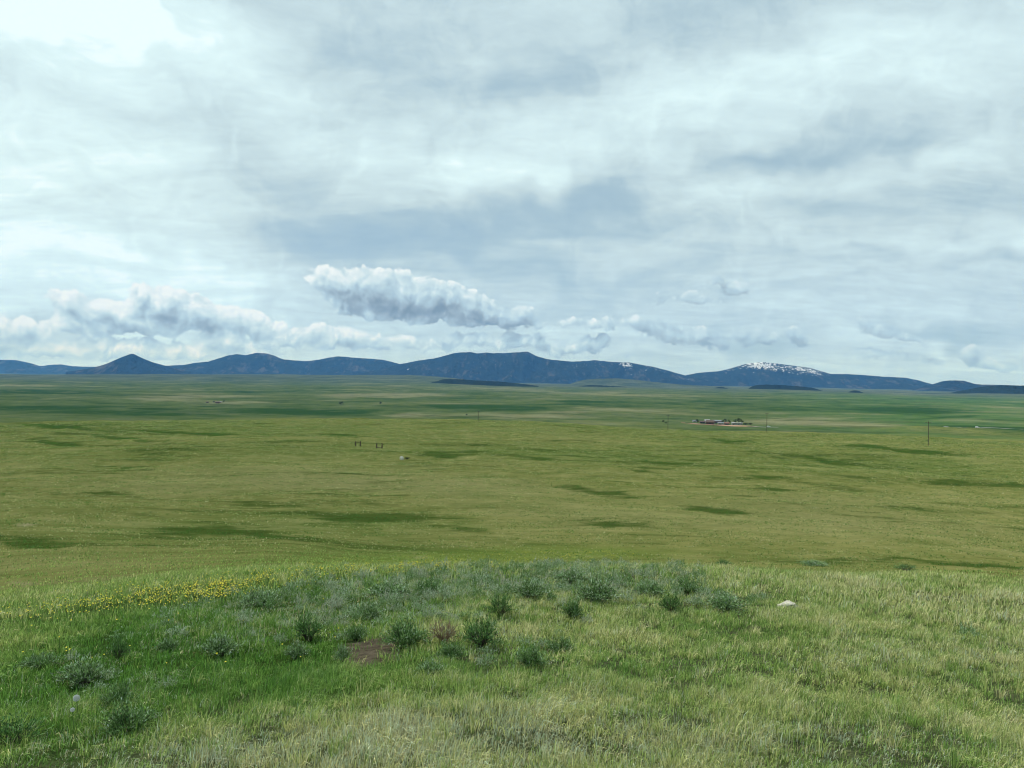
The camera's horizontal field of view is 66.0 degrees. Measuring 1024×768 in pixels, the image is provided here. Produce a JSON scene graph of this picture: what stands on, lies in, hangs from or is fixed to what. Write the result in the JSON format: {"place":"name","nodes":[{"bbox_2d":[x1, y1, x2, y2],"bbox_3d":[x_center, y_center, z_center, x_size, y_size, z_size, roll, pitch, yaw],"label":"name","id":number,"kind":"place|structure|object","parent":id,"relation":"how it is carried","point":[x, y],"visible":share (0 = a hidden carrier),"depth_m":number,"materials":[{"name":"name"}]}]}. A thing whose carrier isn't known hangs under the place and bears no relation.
{"place":"outdoors","nodes":[
{"label":"outdoors","id":0,"kind":"place"},
{"bbox_2d":[0,360,92,373],"bbox_3d":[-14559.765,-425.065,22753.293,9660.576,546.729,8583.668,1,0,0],"label":"mountain range","id":1,"kind":"structure","parent":0,"point":[14,366],"depth_m":22623.21,"materials":[{"name":"blue stone"}]},
{"bbox_2d":[66,354,190,373],"bbox_3d":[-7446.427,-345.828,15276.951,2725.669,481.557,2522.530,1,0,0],"label":"conical butte","id":2,"kind":"object","parent":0,"point":[131,364],"visible":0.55,"depth_m":15033.60,"materials":[{"name":"blue stone"}]},
{"bbox_2d":[168,353,397,374],"bbox_3d":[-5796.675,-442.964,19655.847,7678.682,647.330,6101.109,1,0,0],"label":"mountain range","id":3,"kind":"structure","parent":0,"point":[259,363],"depth_m":19069.53,"materials":[{"name":"blue stone"}]},
{"bbox_2d":[431,379,538,386],"bbox_3d":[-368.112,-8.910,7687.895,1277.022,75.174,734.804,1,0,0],"label":"wooded foothill","id":4,"kind":"structure","parent":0,"point":[468,382],"depth_m":7582.76,"materials":[{"name":"green plant"}]},
{"bbox_2d":[0,373,1023,767],"bbox_3d":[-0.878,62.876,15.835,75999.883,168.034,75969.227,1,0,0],"label":"ground","id":5,"kind":"structure","parent":0,"point":[40,401],"depth_m":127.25,"materials":[{"name":"green plant"}]},
{"bbox_2d":[0,709,54,747],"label":"sagebrush","id":6,"kind":"object","parent":5,"relation":"on","point":[7,731],"visible":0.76,"depth_m":5.34,"materials":[{"name":"green plant"}]},
{"bbox_2d":[13,651,63,670],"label":"sagebrush","id":7,"kind":"object","parent":5,"relation":"on","point":[34,661],"visible":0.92,"depth_m":7.71,"materials":[{"name":"green plant"}]},
{"bbox_2d":[73,695,79,711],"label":"dandelion","id":8,"kind":"object","parent":5,"relation":"on","point":[75,699],"visible":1,"depth_m":5.89,"materials":[{"name":"white plant"}]},
{"bbox_2d":[50,654,122,687],"bbox_3d":[-3.833,2.571,7.114,0.587,0.294,0.557,1,0,-28],"label":"sagebrush","id":9,"kind":"object","parent":5,"relation":"on","point":[87,672],"visible":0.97,"depth_m":7.03,"materials":[{"name":"green plant"}]},
{"bbox_2d":[97,678,139,710],"bbox_3d":[-3.133,2.472,6.272,0.329,0.248,0.319,1,0,-17],"label":"sagebrush","id":10,"kind":"object","parent":5,"relation":"on","point":[119,693],"visible":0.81,"depth_m":6.25,"materials":[{"name":"green plant"}]},
{"bbox_2d":[106,635,131,659],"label":"sagebrush","id":11,"kind":"object","parent":5,"relation":"on","point":[117,647],"visible":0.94,"depth_m":7.96,"materials":[{"name":"green plant"}]},
{"bbox_2d":[95,697,162,737],"bbox_3d":[-2.730,2.371,5.609,0.443,0.246,0.458,1,0,-14],"label":"sagebrush","id":12,"kind":"object","parent":5,"relation":"on","point":[117,719],"visible":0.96,"depth_m":5.56,"materials":[{"name":"green plant"}]},
{"bbox_2d":[155,636,180,652],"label":"sagebrush","id":13,"kind":"object","parent":5,"relation":"on","point":[167,644],"visible":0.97,"depth_m":8.31,"materials":[{"name":"green plant"}]},
{"bbox_2d":[197,630,247,657],"bbox_3d":[-2.972,2.665,8.129,0.451,0.322,0.456,1,1,33],"label":"sagebrush","id":14,"kind":"object","parent":5,"relation":"on","point":[224,646],"visible":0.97,"depth_m":8.06,"materials":[{"name":"green plant"}]},
{"bbox_2d":[235,586,285,607],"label":"sagebrush","id":15,"kind":"object","parent":5,"relation":"on","point":[249,599],"visible":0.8,"depth_m":11.27,"materials":[{"name":"green plant"}]},
{"bbox_2d":[283,638,311,659],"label":"sagebrush","id":16,"kind":"object","parent":5,"relation":"on","point":[298,650],"visible":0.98,"depth_m":7.88,"materials":[{"name":"green plant"}]},
{"bbox_2d":[292,610,326,640],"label":"sagebrush","id":17,"kind":"object","parent":5,"relation":"on","point":[303,627],"visible":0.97,"depth_m":8.84,"materials":[{"name":"green plant"}]},
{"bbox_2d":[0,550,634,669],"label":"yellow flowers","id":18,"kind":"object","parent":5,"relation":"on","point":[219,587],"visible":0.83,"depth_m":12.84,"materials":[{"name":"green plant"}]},
{"bbox_2d":[332,642,353,661],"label":"sagebrush","id":19,"kind":"object","parent":5,"relation":"on","point":[344,651],"visible":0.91,"depth_m":7.59,"materials":[{"name":"green plant"}]},
{"bbox_2d":[341,623,370,640],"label":"sagebrush","id":20,"kind":"object","parent":5,"relation":"on","point":[354,633],"visible":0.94,"depth_m":8.71,"materials":[{"name":"green plant"}]},
{"bbox_2d":[342,599,386,620],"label":"sagebrush","id":21,"kind":"object","parent":5,"relation":"on","point":[371,609],"visible":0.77,"depth_m":9.95,"materials":[{"name":"green plant"}]},
{"bbox_2d":[358,580,414,600],"bbox_3d":[-1.886,3.089,11.697,0.812,0.306,0.973,1,0,-31],"label":"sagebrush","id":22,"kind":"object","parent":5,"relation":"on","point":[377,588],"visible":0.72,"depth_m":11.68,"materials":[{"name":"green plant"}]},
{"bbox_2d":[376,612,431,648],"bbox_3d":[-1.110,2.594,8.225,0.575,0.362,0.593,1,1,36],"label":"sagebrush","id":23,"kind":"object","parent":5,"relation":"on","point":[402,635],"visible":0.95,"depth_m":8.18,"materials":[{"name":"green plant"}]},
{"bbox_2d":[411,577,442,594],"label":"sagebrush","id":24,"kind":"object","parent":5,"relation":"on","point":[428,583],"visible":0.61,"depth_m":12.14,"materials":[{"name":"green plant"}]},
{"bbox_2d":[413,658,445,678],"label":"sagebrush","id":25,"kind":"object","parent":5,"relation":"on","point":[427,665],"visible":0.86,"depth_m":6.91,"materials":[{"name":"green plant"}]},
{"bbox_2d":[427,616,459,642],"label":"sagebrush","id":26,"kind":"object","parent":5,"relation":"on","point":[450,631],"visible":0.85,"depth_m":8.38,"materials":[{"name":"brown plant"}]},
{"bbox_2d":[434,639,467,658],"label":"sagebrush","id":27,"kind":"object","parent":5,"relation":"on","point":[455,649],"visible":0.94,"depth_m":7.63,"materials":[{"name":"green plant"}]},
{"bbox_2d":[455,612,501,648],"bbox_3d":[-0.303,2.567,8.231,0.456,0.408,0.527,1,0,22],"label":"sagebrush","id":28,"kind":"object","parent":5,"relation":"on","point":[473,630],"visible":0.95,"depth_m":8.18,"materials":[{"name":"green plant"}]},
{"bbox_2d":[2,556,986,755],"bbox_3d":[0.671,4.036,14.530,11.286,3.561,19.239,1,0,0],"label":"sagebrush cover","id":29,"kind":"object","parent":5,"relation":"on","point":[475,579],"visible":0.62,"depth_m":12.05,"materials":[{"name":"green plant"}]},
{"bbox_2d":[481,591,516,616],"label":"sagebrush","id":30,"kind":"object","parent":5,"relation":"on","point":[502,605],"visible":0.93,"depth_m":10.18,"materials":[{"name":"green plant"}]},
{"bbox_2d":[8,560,1022,767],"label":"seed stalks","id":31,"kind":"object","parent":5,"relation":"on","point":[738,629],"visible":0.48,"depth_m":11.22,"materials":[{"name":"beige plant"}]},
{"bbox_2d":[505,574,548,600],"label":"sagebrush","id":32,"kind":"object","parent":5,"relation":"on","point":[529,589],"visible":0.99,"depth_m":11.61,"materials":[{"name":"green plant"}]},
{"bbox_2d":[512,640,548,668],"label":"sagebrush","id":33,"kind":"object","parent":5,"relation":"on","point":[526,658],"visible":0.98,"depth_m":7.29,"materials":[{"name":"green plant"}]},
{"bbox_2d":[543,635,576,653],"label":"sagebrush","id":34,"kind":"object","parent":5,"relation":"on","point":[556,645],"visible":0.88,"depth_m":8.16,"materials":[{"name":"green plant"}]},
{"bbox_2d":[557,596,584,618],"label":"sagebrush","id":35,"kind":"object","parent":5,"relation":"on","point":[572,610],"visible":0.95,"depth_m":10.16,"materials":[{"name":"green plant"}]},
{"bbox_2d":[548,565,597,583],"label":"sagebrush","id":36,"kind":"object","parent":5,"relation":"on","point":[568,576],"visible":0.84,"depth_m":14.04,"materials":[{"name":"green plant"}]},
{"bbox_2d":[567,573,624,602],"bbox_3d":[1.239,3.039,11.623,0.862,0.459,0.817,1,0,-25],"label":"sagebrush","id":37,"kind":"object","parent":5,"relation":"on","point":[600,590],"visible":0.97,"depth_m":11.61,"materials":[{"name":"green plant"}]},
{"bbox_2d":[628,580,669,596],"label":"sagebrush","id":38,"kind":"object","parent":5,"relation":"on","point":[652,588],"visible":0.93,"depth_m":12.38,"materials":[{"name":"green plant"}]},
{"bbox_2d":[655,589,683,612],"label":"sagebrush","id":39,"kind":"object","parent":5,"relation":"on","point":[668,603],"visible":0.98,"depth_m":11.00,"materials":[{"name":"green plant"}]},
{"bbox_2d":[668,575,704,594],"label":"sagebrush","id":40,"kind":"object","parent":5,"relation":"on","point":[682,582],"visible":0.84,"depth_m":13.05,"materials":[{"name":"green plant"}]},
{"bbox_2d":[681,422,757,426],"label":"farmyard","id":41,"kind":"structure","parent":5,"relation":"on","point":[720,425],"depth_m":1300.38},
{"bbox_2d":[706,420,714,424],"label":"barn","id":42,"kind":"structure","parent":41,"relation":"on","point":[710,422],"depth_m":1333.18,"materials":[{"name":"brown"}]},
{"bbox_2d":[717,559,733,565],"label":"sagebrush","id":43,"kind":"object","parent":5,"relation":"on","point":[726,561],"visible":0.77,"depth_m":49.54,"materials":[{"name":"green plant"}]},
{"bbox_2d":[701,594,750,614],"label":"sagebrush","id":44,"kind":"object","parent":5,"relation":"on","point":[725,603],"visible":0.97,"depth_m":11.25,"materials":[{"name":"green plant"}]},
{"bbox_2d":[777,600,798,608],"bbox_3d":[4.121,3.303,11.762,0.364,0.108,0.300,1,0,12],"label":"rock","id":45,"kind":"object","parent":5,"relation":"on","point":[786,602],"visible":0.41,"depth_m":11.71,"materials":[{"name":"white stone"}]},
{"bbox_2d":[798,559,827,566],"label":"sagebrush","id":46,"kind":"object","parent":5,"relation":"on","point":[814,563],"visible":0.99,"depth_m":52.50,"materials":[{"name":"green plant"}]},
{"bbox_2d":[891,564,917,570],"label":"sagebrush","id":47,"kind":"object","parent":5,"relation":"on","point":[904,567],"visible":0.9,"depth_m":49.29,"materials":[{"name":"green plant"}]},
{"bbox_2d":[0,0,1023,385],"label":"sky","id":48,"kind":"structure","parent":0,"point":[684,187],"materials":[{"name":"white"}]},
{"bbox_2d":[354,352,724,385],"bbox_3d":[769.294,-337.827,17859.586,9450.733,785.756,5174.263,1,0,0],"label":"mountain range","id":49,"kind":"structure","parent":0,"point":[520,367],"depth_m":17250.61,"materials":[{"name":"blue stone"}]},
{"bbox_2d":[582,385,619,386],"bbox_3d":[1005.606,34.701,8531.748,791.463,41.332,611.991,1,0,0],"label":"wooded foothill","id":50,"kind":"structure","parent":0,"point":[598,386],"depth_m":8459.60,"materials":[{"name":"blue plant"}]},
{"bbox_2d":[568,378,745,387],"bbox_3d":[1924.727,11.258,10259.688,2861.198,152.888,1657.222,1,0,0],"label":"grassy foothill","id":51,"kind":"structure","parent":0,"point":[616,382],"depth_m":10136.44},
{"bbox_2d":[749,384,821,390],"bbox_3d":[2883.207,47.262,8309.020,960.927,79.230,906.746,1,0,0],"label":"wooded foothill","id":52,"kind":"structure","parent":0,"point":[782,387],"depth_m":8216.45,"materials":[{"name":"blue plant"}]},
{"bbox_2d":[686,362,930,389],"bbox_3d":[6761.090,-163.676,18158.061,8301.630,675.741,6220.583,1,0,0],"label":"mountain range","id":53,"kind":"structure","parent":0,"point":[754,374],"depth_m":17693.67,"materials":[{"name":"blue stone"}]},
{"bbox_2d":[913,380,1023,391],"bbox_3d":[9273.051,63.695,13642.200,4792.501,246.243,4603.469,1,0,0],"label":"mountain range","id":54,"kind":"structure","parent":0,"point":[953,385],"depth_m":14035.79,"materials":[{"name":"blue stone"}]},
{"bbox_2d":[952,385,1023,393],"bbox_3d":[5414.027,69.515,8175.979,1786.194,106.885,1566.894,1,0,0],"label":"wooded foothill","id":55,"kind":"structure","parent":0,"point":[1008,389],"depth_m":8210.60,"materials":[{"name":"blue plant"}]}
]}

